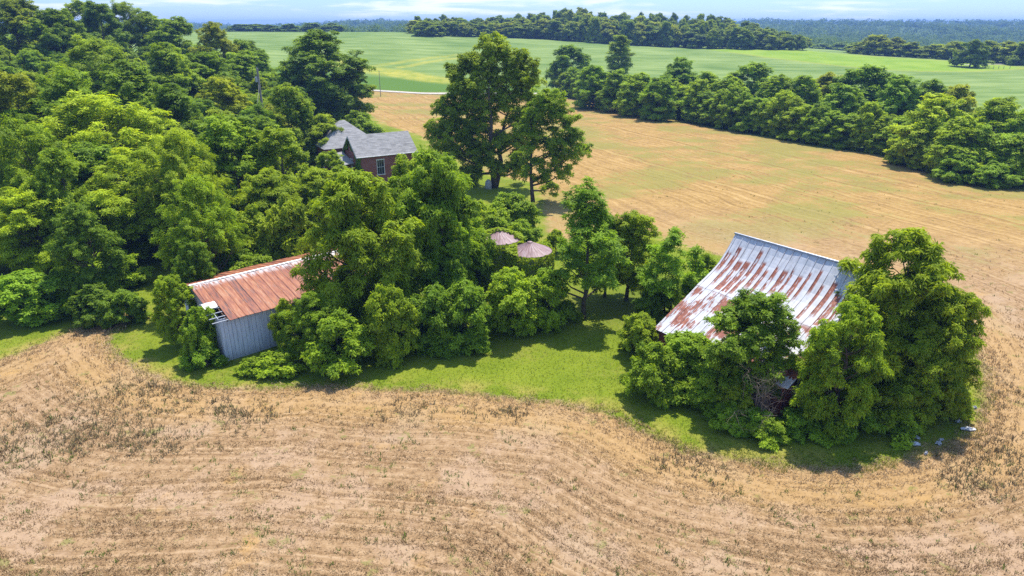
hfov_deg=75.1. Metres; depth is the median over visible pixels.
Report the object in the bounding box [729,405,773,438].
shrub
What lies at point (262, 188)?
broadleaf tree
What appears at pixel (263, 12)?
sky
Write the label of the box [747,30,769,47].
wood tree
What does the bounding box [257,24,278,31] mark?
broadleaf tree
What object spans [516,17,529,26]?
wood tree
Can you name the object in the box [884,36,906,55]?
broadleaf tree
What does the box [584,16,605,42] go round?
wood tree
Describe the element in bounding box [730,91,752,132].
shrub
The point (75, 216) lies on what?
broadleaf tree
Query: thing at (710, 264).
shrub
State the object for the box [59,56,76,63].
broadleaf tree
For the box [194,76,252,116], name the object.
broadleaf tree
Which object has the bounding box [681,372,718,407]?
shrub
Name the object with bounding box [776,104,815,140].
shrub
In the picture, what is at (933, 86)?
broadleaf tree
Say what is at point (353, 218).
broadleaf tree
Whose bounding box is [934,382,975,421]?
shrub
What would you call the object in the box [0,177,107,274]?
broadleaf tree
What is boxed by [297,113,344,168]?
broadleaf tree
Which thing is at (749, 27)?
wood tree
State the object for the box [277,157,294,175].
shrub
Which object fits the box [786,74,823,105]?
broadleaf tree
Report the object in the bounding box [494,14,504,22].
wood tree
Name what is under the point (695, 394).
shrub
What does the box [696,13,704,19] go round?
wood tree
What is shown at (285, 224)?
broadleaf tree
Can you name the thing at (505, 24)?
wood tree
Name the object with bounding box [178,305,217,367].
shrub
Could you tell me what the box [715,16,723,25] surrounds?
wood tree
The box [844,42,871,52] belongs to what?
broadleaf tree
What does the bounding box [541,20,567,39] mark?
wood tree
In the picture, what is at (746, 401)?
shrub
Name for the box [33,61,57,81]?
broadleaf tree
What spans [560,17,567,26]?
wood tree
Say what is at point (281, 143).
broadleaf tree
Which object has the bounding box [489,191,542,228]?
shrub
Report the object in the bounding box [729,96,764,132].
shrub
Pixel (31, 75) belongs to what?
broadleaf tree
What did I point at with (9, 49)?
broadleaf tree
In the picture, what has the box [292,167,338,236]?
broadleaf tree
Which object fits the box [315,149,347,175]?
broadleaf tree
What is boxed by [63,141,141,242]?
broadleaf tree
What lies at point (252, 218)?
broadleaf tree
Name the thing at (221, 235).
broadleaf tree
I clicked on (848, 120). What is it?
shrub
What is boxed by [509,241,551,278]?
grain bin
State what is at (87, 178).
broadleaf tree
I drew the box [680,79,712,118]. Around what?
broadleaf tree
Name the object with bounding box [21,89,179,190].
broadleaf tree
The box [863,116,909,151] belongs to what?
shrub
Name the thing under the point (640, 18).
wood tree
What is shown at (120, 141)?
broadleaf tree
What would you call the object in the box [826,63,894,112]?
broadleaf tree
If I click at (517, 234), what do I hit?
vine
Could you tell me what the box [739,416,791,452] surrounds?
shrub
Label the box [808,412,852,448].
shrub
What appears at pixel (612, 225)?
broadleaf tree
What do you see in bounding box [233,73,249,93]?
broadleaf tree
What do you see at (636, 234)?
broadleaf tree
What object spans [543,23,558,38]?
wood tree
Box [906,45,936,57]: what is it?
broadleaf tree
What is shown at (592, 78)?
broadleaf tree
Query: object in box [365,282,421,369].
broadleaf tree
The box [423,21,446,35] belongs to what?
wood tree
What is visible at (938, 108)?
broadleaf tree
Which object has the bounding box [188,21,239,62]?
broadleaf tree
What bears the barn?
on the lawn at (612, 308)
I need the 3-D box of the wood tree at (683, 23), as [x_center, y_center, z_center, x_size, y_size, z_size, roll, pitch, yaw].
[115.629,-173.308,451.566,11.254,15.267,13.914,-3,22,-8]
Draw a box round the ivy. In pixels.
[343,138,364,175]
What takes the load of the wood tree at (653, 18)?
on the bean field at (406, 61)
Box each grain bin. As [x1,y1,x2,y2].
[480,229,519,289]
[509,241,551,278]
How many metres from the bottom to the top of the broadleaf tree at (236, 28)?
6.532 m
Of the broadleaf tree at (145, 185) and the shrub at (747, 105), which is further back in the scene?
the shrub at (747, 105)
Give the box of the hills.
[272,24,1023,45]
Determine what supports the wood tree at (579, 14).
on the bean field at (406, 61)
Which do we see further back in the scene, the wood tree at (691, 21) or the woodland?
the woodland
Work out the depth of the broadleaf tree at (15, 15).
161.26 m
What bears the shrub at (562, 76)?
on the stubble field at (776, 191)
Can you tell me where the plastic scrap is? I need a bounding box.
[960,426,975,430]
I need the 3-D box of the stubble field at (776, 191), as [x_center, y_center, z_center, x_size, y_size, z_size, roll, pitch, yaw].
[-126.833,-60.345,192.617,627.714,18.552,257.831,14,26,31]
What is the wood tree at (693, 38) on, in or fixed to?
on the bean field at (406, 61)
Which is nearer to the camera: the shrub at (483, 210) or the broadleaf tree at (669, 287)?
the broadleaf tree at (669, 287)
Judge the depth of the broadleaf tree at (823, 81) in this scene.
165.18 m
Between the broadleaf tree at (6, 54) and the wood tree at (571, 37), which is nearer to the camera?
the broadleaf tree at (6, 54)
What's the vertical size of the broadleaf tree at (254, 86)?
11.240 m
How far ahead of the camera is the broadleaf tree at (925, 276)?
40.72 m
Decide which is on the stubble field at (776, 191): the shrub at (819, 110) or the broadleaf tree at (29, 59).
the shrub at (819, 110)
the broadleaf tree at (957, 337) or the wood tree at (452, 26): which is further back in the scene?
the wood tree at (452, 26)
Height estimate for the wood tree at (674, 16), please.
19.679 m
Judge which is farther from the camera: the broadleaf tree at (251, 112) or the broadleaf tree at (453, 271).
the broadleaf tree at (251, 112)
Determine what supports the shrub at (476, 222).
on the lawn at (612, 308)
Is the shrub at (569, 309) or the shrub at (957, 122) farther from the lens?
the shrub at (957, 122)
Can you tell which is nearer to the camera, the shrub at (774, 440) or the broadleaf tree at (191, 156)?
the shrub at (774, 440)
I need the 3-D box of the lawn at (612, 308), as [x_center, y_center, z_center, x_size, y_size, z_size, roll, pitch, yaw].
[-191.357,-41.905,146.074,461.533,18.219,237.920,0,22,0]
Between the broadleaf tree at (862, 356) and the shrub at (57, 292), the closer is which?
the broadleaf tree at (862, 356)
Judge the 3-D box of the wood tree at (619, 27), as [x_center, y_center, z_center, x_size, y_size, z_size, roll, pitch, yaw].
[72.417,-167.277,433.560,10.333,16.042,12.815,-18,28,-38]
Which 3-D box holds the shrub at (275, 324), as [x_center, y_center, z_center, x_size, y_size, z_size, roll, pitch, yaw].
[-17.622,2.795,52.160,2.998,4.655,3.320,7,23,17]
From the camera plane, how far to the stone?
102.93 m
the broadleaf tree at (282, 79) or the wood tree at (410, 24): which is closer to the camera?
the broadleaf tree at (282, 79)
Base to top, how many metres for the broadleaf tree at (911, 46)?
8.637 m
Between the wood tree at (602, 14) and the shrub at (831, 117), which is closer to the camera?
the shrub at (831, 117)
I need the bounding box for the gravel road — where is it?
[371,90,536,93]
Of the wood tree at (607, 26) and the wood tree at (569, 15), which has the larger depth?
the wood tree at (569, 15)
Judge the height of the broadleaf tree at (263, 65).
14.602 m
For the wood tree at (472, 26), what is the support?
on the bean field at (406, 61)
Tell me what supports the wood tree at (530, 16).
on the hills
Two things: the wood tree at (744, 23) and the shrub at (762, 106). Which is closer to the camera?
the shrub at (762, 106)
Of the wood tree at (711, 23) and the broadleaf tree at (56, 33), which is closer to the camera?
the broadleaf tree at (56, 33)
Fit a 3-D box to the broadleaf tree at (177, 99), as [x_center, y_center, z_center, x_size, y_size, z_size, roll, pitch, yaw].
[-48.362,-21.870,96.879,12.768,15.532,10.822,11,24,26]
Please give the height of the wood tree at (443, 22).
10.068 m
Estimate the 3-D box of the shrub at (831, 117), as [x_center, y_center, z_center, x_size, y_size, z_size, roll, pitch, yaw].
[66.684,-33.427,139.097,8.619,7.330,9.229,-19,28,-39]
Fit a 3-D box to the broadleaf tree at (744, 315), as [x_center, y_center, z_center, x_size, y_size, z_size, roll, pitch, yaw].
[15.375,4.140,43.421,7.294,8.347,5.995,-10,24,-23]
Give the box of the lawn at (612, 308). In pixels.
[0,98,987,465]
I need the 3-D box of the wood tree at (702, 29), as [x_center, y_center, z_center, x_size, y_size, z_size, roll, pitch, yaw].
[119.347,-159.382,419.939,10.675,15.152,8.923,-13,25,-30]
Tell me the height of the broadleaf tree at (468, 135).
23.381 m
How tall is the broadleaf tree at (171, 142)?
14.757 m
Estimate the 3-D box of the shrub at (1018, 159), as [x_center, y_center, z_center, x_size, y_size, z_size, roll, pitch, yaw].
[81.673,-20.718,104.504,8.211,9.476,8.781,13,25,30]
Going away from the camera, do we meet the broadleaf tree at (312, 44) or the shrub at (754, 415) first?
the shrub at (754, 415)
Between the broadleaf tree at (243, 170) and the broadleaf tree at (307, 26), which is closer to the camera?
the broadleaf tree at (243, 170)
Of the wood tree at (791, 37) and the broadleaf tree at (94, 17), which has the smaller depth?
the broadleaf tree at (94, 17)
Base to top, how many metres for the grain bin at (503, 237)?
5.773 m
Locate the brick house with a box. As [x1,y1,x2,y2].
[314,120,417,182]
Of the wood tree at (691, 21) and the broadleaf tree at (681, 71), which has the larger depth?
the wood tree at (691, 21)
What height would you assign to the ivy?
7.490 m
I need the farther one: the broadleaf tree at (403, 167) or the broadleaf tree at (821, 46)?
the broadleaf tree at (821, 46)
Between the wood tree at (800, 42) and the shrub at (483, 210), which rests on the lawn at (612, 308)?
the shrub at (483, 210)
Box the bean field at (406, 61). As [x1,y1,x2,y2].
[6,32,1023,185]
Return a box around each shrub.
[0,268,75,327]
[36,269,85,319]
[62,281,115,329]
[77,246,154,288]
[97,288,149,328]
[177,344,229,371]
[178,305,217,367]
[228,254,273,270]
[232,356,260,378]
[242,348,306,379]
[267,298,303,349]
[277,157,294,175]
[299,306,376,380]
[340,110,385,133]
[408,282,463,360]
[425,276,493,357]
[464,216,499,283]
[466,199,488,223]
[481,206,521,230]
[482,266,549,336]
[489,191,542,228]
[507,219,551,246]
[523,269,570,333]
[540,228,566,253]
[554,72,572,95]
[556,298,583,323]
[560,66,578,95]
[567,71,581,97]
[616,311,658,361]
[618,340,688,410]
[631,285,672,330]
[650,388,686,409]
[660,357,693,404]
[664,329,719,404]
[666,85,689,116]
[667,78,678,90]
[672,81,683,116]
[675,92,689,117]
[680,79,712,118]
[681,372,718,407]
[682,90,714,124]
[687,364,731,412]
[688,253,717,286]
[690,98,719,124]
[697,355,760,418]
[702,400,750,433]
[707,88,729,127]
[713,381,753,409]
[714,83,744,128]
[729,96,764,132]
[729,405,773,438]
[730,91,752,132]
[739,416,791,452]
[749,97,778,135]
[753,90,794,135]
[768,95,807,139]
[774,406,823,444]
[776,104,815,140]
[799,101,830,144]
[802,110,850,144]
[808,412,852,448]
[817,113,868,150]
[822,372,851,428]
[828,349,898,429]
[840,410,887,442]
[848,101,887,149]
[860,405,922,450]
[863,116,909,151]
[864,114,898,154]
[885,149,904,164]
[887,125,908,148]
[893,133,934,170]
[914,122,941,152]
[915,122,947,168]
[922,115,978,172]
[932,153,982,184]
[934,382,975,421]
[958,122,1002,173]
[962,160,1023,188]
[970,133,1023,177]
[1006,134,1023,186]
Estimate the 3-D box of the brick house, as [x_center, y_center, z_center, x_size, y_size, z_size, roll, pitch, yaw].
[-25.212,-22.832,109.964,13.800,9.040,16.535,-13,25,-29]
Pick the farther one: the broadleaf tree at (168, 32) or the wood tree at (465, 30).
the wood tree at (465, 30)
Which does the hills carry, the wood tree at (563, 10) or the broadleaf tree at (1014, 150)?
the wood tree at (563, 10)
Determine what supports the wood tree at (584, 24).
on the bean field at (406, 61)
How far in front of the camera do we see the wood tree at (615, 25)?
434.02 m
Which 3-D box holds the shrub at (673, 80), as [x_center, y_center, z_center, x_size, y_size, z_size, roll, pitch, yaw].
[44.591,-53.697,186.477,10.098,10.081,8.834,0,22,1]
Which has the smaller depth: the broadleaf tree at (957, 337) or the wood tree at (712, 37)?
the broadleaf tree at (957, 337)
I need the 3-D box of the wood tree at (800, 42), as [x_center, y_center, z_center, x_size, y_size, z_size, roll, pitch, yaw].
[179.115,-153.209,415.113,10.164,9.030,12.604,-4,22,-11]
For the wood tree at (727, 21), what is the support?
on the bean field at (406, 61)
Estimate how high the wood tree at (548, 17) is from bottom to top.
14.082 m
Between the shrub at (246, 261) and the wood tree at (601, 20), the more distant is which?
the wood tree at (601, 20)
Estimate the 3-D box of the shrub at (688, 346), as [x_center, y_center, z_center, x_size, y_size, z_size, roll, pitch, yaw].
[12.004,5.013,46.569,5.870,4.539,5.058,17,27,37]
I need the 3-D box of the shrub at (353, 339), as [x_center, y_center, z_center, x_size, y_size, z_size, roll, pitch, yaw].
[-12.801,3.850,49.153,6.244,4.887,5.905,-18,28,-37]
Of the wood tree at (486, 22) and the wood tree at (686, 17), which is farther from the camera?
the wood tree at (686, 17)
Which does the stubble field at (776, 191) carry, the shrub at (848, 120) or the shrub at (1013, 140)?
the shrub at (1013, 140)
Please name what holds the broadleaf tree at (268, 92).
on the lawn at (612, 308)
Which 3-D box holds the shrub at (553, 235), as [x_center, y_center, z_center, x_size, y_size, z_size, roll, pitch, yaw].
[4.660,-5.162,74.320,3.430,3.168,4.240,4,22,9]
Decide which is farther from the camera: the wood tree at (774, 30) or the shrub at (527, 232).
the wood tree at (774, 30)
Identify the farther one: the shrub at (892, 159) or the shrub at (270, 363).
the shrub at (892, 159)
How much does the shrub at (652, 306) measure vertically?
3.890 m
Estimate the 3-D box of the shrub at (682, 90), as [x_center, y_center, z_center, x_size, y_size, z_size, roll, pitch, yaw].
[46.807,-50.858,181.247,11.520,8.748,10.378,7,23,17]
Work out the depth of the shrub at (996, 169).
103.30 m
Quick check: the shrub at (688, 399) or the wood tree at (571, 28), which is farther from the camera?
the wood tree at (571, 28)
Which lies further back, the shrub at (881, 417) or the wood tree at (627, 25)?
the wood tree at (627, 25)
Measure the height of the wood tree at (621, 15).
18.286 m
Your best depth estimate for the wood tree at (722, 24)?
460.51 m
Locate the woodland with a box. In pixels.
[0,17,1023,57]
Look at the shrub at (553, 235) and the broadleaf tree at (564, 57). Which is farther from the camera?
the broadleaf tree at (564, 57)
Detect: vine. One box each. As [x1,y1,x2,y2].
[475,226,523,291]
[504,241,555,299]
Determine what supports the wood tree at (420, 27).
on the bean field at (406, 61)
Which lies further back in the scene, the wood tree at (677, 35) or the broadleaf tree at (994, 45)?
the wood tree at (677, 35)
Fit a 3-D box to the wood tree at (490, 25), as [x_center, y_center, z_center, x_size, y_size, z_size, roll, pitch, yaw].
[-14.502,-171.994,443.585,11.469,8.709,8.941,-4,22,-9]
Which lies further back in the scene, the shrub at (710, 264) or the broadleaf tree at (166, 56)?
the broadleaf tree at (166, 56)
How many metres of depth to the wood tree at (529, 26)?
443.27 m
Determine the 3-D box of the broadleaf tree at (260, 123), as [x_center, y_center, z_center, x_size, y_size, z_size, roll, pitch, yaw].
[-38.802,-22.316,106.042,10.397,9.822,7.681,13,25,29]
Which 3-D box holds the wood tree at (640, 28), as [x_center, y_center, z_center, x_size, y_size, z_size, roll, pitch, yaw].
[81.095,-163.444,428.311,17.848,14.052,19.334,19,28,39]
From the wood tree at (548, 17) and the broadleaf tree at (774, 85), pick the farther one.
the wood tree at (548, 17)
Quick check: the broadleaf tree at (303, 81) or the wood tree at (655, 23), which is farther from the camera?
the wood tree at (655, 23)
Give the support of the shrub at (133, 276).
on the lawn at (612, 308)
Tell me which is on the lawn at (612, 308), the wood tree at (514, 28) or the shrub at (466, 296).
the shrub at (466, 296)
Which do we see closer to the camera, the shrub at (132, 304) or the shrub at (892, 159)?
the shrub at (132, 304)
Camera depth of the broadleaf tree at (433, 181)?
54.68 m
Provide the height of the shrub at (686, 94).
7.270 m
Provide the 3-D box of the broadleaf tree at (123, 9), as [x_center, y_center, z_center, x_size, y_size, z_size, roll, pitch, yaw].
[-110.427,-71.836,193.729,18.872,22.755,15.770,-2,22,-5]
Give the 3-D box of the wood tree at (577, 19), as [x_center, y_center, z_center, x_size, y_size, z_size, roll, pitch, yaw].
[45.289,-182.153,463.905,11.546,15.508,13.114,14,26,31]
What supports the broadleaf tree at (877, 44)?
on the bean field at (406, 61)
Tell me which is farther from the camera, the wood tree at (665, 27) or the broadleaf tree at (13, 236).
the wood tree at (665, 27)
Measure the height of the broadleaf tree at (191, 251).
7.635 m
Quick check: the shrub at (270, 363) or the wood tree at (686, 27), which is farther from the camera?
the wood tree at (686, 27)
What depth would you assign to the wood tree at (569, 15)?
484.63 m
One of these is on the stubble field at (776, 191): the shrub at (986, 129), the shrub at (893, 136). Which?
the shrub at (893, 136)
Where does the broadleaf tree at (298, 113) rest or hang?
on the lawn at (612, 308)
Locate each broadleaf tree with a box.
[0,0,60,55]
[0,38,17,52]
[0,45,22,67]
[0,60,31,72]
[0,64,17,74]
[0,65,136,149]
[0,69,62,145]
[0,113,86,247]
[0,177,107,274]
[6,34,28,43]
[11,50,43,72]
[15,80,40,95]
[17,8,94,55]
[17,48,50,72]
[17,71,46,88]
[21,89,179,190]
[22,146,104,265]
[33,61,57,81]
[37,71,62,90]
[42,201,128,296]
[44,49,60,60]
[46,34,153,98]
[49,53,78,62]
[57,44,74,54]
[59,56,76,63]
[61,0,128,46]
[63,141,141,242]
[67,167,101,188]
[78,0,139,60]
[83,145,234,259]
[96,59,162,132]
[101,1,158,61]
[107,156,187,241]
[112,134,140,152]
[123,11,162,57]
[123,126,231,258]
[129,58,148,67]
[135,46,152,64]
[137,82,207,136]
[138,42,206,98]
[145,15,212,59]
[148,174,247,304]
[149,275,197,344]
[151,127,230,184]
[170,239,218,316]
[179,151,231,217]
[180,51,244,109]
[186,113,278,213]
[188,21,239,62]
[189,98,218,117]
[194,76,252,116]
[197,133,238,183]
[203,203,254,271]
[205,107,248,135]
[222,39,270,62]
[222,203,284,269]
[224,50,273,91]
[225,24,258,31]
[227,140,254,184]
[228,92,265,116]
[229,93,272,106]
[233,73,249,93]
[233,166,306,249]
[238,101,289,128]
[241,126,317,221]
[242,24,271,31]
[246,77,273,95]
[251,49,277,74]
[251,116,283,160]
[255,88,288,113]
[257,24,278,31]
[257,190,321,260]
[258,103,296,128]
[259,71,278,86]
[263,82,315,170]
[264,79,276,87]
[271,23,300,31]
[272,29,376,119]
[273,72,299,87]
[277,290,340,358]
[281,86,314,119]
[289,167,432,327]
[291,78,315,112]
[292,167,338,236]
[295,22,328,31]
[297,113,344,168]
[311,68,377,122]
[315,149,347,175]
[317,22,345,31]
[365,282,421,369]
[371,144,497,314]
[390,153,417,268]
[421,200,468,312]
[423,31,547,187]
[509,84,593,201]
[538,175,631,319]
[543,43,591,89]
[571,64,610,108]
[585,215,628,296]
[594,68,627,111]
[596,209,662,300]
[604,34,635,75]
[611,72,655,115]
[635,226,709,311]
[637,75,687,121]
[663,56,697,84]
[683,71,720,91]
[699,288,806,399]
[711,75,749,95]
[727,60,773,97]
[755,74,792,101]
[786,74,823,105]
[789,292,894,445]
[806,82,867,115]
[808,43,834,49]
[813,71,842,98]
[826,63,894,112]
[829,227,974,410]
[831,41,848,50]
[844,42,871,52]
[847,34,894,54]
[865,73,923,118]
[875,315,972,435]
[881,92,967,159]
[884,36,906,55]
[887,41,921,56]
[903,78,949,112]
[903,282,992,424]
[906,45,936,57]
[918,44,951,58]
[930,124,994,184]
[936,41,968,58]
[946,83,977,117]
[948,38,994,67]
[964,95,1021,133]
[972,132,1023,177]
[978,40,1003,62]
[990,40,1018,63]
[995,109,1023,134]
[1004,41,1023,64]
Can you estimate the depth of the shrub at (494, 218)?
68.50 m
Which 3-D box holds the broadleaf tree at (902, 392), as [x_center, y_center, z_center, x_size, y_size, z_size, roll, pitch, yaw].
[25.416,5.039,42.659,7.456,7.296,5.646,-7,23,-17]
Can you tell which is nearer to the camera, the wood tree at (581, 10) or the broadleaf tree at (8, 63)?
the broadleaf tree at (8, 63)
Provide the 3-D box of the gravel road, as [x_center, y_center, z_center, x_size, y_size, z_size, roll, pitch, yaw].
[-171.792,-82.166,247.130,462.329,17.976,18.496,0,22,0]
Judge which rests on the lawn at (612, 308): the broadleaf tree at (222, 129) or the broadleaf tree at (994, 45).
the broadleaf tree at (222, 129)
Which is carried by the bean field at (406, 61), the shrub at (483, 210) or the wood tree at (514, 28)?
the wood tree at (514, 28)
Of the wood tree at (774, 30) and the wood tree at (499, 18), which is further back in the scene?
the wood tree at (499, 18)
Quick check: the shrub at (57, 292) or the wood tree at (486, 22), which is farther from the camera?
the wood tree at (486, 22)
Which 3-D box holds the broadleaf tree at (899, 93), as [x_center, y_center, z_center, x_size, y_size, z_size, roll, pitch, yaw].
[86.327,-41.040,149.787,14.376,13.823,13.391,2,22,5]
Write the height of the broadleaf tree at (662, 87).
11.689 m
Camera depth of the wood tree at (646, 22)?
452.74 m
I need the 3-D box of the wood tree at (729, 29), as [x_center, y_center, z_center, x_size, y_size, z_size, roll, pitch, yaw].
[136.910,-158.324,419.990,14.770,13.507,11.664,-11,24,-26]
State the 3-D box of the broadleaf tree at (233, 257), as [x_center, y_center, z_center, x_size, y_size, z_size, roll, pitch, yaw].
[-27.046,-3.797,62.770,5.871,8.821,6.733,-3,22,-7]
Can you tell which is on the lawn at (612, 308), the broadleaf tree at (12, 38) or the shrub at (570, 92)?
the broadleaf tree at (12, 38)
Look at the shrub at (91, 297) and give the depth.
55.82 m
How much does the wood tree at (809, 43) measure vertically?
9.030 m
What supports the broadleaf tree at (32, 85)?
on the lawn at (612, 308)
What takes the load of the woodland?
on the hills
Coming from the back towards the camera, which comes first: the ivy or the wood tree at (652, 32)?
the wood tree at (652, 32)
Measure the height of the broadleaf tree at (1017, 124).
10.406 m
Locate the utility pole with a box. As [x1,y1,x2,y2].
[255,69,262,107]
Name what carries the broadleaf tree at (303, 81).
on the lawn at (612, 308)
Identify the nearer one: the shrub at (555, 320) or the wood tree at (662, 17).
the shrub at (555, 320)
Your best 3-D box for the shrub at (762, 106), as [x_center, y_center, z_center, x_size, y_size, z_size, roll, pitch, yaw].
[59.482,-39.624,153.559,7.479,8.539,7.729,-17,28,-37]
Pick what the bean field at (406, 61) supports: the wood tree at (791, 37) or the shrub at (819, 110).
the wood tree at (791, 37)
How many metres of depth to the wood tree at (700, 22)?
438.68 m
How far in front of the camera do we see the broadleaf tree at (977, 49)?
318.29 m
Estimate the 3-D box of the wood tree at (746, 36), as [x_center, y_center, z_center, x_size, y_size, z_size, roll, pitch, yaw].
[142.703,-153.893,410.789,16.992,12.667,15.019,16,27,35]
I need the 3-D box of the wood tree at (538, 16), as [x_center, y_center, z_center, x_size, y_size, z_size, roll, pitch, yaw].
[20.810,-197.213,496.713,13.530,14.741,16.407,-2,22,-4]
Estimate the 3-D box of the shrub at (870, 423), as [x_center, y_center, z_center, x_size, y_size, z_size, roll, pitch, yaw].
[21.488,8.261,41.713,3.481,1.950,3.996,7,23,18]
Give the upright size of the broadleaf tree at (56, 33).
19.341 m
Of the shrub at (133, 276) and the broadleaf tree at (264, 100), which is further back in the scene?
the broadleaf tree at (264, 100)
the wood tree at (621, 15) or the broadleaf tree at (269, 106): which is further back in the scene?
the wood tree at (621, 15)
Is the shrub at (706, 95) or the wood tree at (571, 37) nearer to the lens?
the shrub at (706, 95)
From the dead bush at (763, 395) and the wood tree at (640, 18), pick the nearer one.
the dead bush at (763, 395)
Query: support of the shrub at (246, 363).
on the lawn at (612, 308)
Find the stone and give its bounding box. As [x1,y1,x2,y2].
[485,179,491,189]
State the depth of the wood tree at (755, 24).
497.28 m
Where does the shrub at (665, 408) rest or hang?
on the lawn at (612, 308)
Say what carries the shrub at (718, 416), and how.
on the lawn at (612, 308)
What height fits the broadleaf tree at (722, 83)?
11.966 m
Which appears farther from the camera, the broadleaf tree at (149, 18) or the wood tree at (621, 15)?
the wood tree at (621, 15)
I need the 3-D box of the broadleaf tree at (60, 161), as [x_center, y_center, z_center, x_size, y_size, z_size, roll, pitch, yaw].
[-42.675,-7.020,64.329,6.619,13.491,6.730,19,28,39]
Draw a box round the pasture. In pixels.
[712,49,1017,70]
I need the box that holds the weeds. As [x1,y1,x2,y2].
[0,169,1023,575]
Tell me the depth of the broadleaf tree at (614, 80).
191.07 m
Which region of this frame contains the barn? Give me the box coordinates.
[655,232,861,416]
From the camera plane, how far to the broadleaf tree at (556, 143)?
91.87 m
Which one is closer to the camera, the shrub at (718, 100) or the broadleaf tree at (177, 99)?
the broadleaf tree at (177, 99)
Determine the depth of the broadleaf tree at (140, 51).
181.86 m
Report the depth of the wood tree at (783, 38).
412.58 m
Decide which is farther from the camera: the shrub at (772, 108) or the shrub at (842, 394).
the shrub at (772, 108)
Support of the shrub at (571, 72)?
on the stubble field at (776, 191)
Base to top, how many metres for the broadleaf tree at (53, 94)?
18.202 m
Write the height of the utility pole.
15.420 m
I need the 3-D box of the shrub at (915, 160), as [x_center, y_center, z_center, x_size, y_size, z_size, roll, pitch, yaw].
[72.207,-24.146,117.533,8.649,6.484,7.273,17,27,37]
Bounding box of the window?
[376,159,384,174]
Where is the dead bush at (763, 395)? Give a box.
[697,357,800,432]
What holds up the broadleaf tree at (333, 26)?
on the hills
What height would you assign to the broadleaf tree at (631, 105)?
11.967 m
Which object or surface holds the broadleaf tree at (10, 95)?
on the lawn at (612, 308)
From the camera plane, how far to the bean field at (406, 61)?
337.56 m
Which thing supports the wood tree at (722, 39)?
on the bean field at (406, 61)
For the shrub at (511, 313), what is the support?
on the lawn at (612, 308)
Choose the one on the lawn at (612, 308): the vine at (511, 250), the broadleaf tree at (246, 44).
the broadleaf tree at (246, 44)
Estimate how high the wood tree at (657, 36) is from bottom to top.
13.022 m
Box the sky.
[24,0,1023,24]
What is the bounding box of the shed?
[180,249,368,360]
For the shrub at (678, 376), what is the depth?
44.94 m
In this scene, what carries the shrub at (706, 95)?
on the stubble field at (776, 191)
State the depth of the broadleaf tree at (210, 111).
104.14 m
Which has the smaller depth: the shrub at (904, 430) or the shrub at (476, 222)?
the shrub at (904, 430)
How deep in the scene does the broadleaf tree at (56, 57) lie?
152.24 m
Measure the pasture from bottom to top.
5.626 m
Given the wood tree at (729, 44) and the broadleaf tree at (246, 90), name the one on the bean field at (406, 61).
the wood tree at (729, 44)
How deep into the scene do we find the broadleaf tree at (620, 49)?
267.15 m
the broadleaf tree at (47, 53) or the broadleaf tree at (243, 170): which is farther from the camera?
the broadleaf tree at (47, 53)
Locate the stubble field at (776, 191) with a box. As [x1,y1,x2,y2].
[0,91,1023,575]
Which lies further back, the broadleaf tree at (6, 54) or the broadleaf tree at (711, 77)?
the broadleaf tree at (711, 77)
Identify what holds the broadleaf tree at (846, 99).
on the bean field at (406, 61)
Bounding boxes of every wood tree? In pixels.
[405,20,417,32]
[411,20,438,35]
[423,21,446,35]
[438,13,446,20]
[439,19,453,35]
[444,22,462,35]
[454,22,475,35]
[466,22,480,35]
[472,23,489,35]
[481,20,491,25]
[485,17,494,21]
[485,23,502,34]
[488,23,495,35]
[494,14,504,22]
[497,21,515,36]
[498,23,524,37]
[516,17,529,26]
[517,24,533,37]
[519,22,543,37]
[526,13,535,19]
[528,17,554,38]
[535,14,541,19]
[541,15,550,19]
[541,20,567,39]
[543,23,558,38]
[552,11,565,18]
[559,21,581,40]
[560,7,568,19]
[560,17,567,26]
[563,9,575,22]
[563,21,579,39]
[573,15,579,21]
[574,12,582,19]
[576,7,588,14]
[578,15,590,41]
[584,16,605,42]
[591,15,604,23]
[597,11,608,18]
[597,22,618,42]
[601,22,617,42]
[617,19,624,34]
[618,11,631,21]
[618,16,632,24]
[618,20,641,44]
[626,23,650,45]
[633,15,645,23]
[641,19,650,25]
[643,25,662,45]
[647,22,660,26]
[648,15,662,23]
[651,25,664,45]
[655,12,667,21]
[656,20,674,46]
[662,24,684,46]
[667,17,676,23]
[671,12,678,24]
[676,28,706,47]
[678,21,687,29]
[680,24,689,46]
[681,15,690,22]
[688,18,695,24]
[691,19,712,35]
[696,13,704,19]
[696,23,706,47]
[704,29,721,48]
[705,14,717,24]
[707,19,717,28]
[711,28,727,48]
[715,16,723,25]
[718,22,725,30]
[722,26,732,47]
[723,17,739,26]
[725,26,743,48]
[733,28,757,49]
[740,20,749,26]
[741,22,759,28]
[743,25,756,30]
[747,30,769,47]
[755,34,777,48]
[762,35,785,49]
[770,27,777,35]
[777,35,795,49]
[783,35,795,49]
[794,35,807,49]
[803,36,813,46]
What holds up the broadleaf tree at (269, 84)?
on the lawn at (612, 308)
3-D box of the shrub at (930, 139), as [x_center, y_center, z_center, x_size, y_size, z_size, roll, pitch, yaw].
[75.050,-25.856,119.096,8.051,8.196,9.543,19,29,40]
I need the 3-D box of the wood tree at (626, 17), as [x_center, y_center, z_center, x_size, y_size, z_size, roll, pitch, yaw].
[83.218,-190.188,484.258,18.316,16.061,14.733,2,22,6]
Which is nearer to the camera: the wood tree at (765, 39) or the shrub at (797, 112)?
the shrub at (797, 112)
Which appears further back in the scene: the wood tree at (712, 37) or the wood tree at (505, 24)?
the wood tree at (505, 24)
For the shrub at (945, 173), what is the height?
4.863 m

